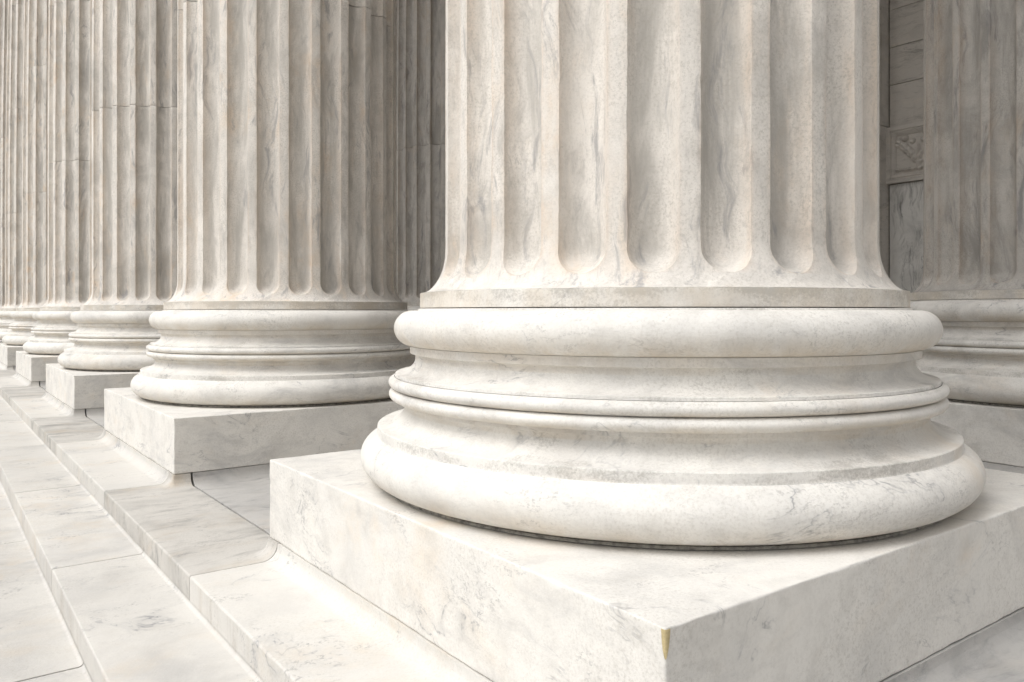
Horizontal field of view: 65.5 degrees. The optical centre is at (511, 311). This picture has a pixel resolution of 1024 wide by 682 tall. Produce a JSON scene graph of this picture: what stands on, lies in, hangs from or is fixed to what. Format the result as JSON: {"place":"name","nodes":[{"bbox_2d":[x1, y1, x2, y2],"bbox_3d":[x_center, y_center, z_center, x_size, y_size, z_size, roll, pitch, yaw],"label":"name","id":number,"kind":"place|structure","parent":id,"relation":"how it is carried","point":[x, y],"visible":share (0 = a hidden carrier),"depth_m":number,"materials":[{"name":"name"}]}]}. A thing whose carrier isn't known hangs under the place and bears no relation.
{"place":"outdoors","nodes":[
{"label":"outdoors","id":0,"kind":"place"},
{"bbox_3d":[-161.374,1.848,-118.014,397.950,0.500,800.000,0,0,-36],"label":"plaza","id":1,"kind":"structure","parent":0,"visible":0},
{"bbox_2d":[0,361,492,681],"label":"marble steps","id":2,"kind":"structure","parent":1,"relation":"on","point":[121,560],"depth_m":2.97,"materials":[{"name":"white stone"}]},
{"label":"paving bed","id":3,"kind":"structure","parent":0,"visible":0},
{"bbox_2d":[14,366,1023,681],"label":"portico floor","id":4,"kind":"structure","parent":3,"relation":"on","point":[992,652],"depth_m":2.29,"materials":[{"name":"stone"}]},
{"bbox_2d":[0,0,7,307],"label":"fluted column","id":5,"kind":"structure","parent":4,"relation":"on","point":[3,29],"depth_m":19.62,"materials":[{"name":"stone"}]},
{"bbox_2d":[0,0,23,342],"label":"fluted column","id":6,"kind":"structure","parent":4,"relation":"on","point":[13,206],"depth_m":16.76,"materials":[{"name":"stone"}]},
{"bbox_2d":[0,0,47,365],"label":"fluted column","id":7,"kind":"structure","parent":4,"relation":"on","point":[34,162],"depth_m":13.83,"materials":[{"name":"stone"}]},
{"bbox_2d":[16,0,89,381],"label":"fluted column","id":8,"kind":"structure","parent":4,"relation":"on","point":[68,174],"depth_m":10.92,"materials":[{"name":"stone"}]},
{"bbox_2d":[46,0,177,408],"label":"fluted column","id":9,"kind":"structure","parent":4,"relation":"on","point":[133,164],"depth_m":8.03,"materials":[{"name":"stone"}]},
{"bbox_2d":[104,0,414,473],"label":"fluted column","id":10,"kind":"structure","parent":4,"relation":"on","point":[274,320],"depth_m":5.14,"materials":[{"name":"stone"}]},
{"bbox_2d":[395,0,445,356],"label":"fluted column","id":11,"kind":"structure","parent":4,"relation":"on","point":[420,144],"depth_m":10.23,"materials":[{"name":"stone"}]},
{"bbox_2d":[270,0,1023,681],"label":"fluted column","id":12,"kind":"structure","parent":4,"relation":"on","point":[668,396],"depth_m":2.17,"materials":[{"name":"stone"}]},
{"bbox_2d":[879,0,923,292],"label":"portico wall","id":13,"kind":"structure","parent":4,"relation":"on","point":[901,137],"depth_m":9.52,"materials":[{"name":"stone"}]},
{"bbox_2d":[910,0,1023,466],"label":"fluted column","id":14,"kind":"structure","parent":4,"relation":"on","point":[969,292],"depth_m":4.69,"materials":[{"name":"stone"}]}
]}

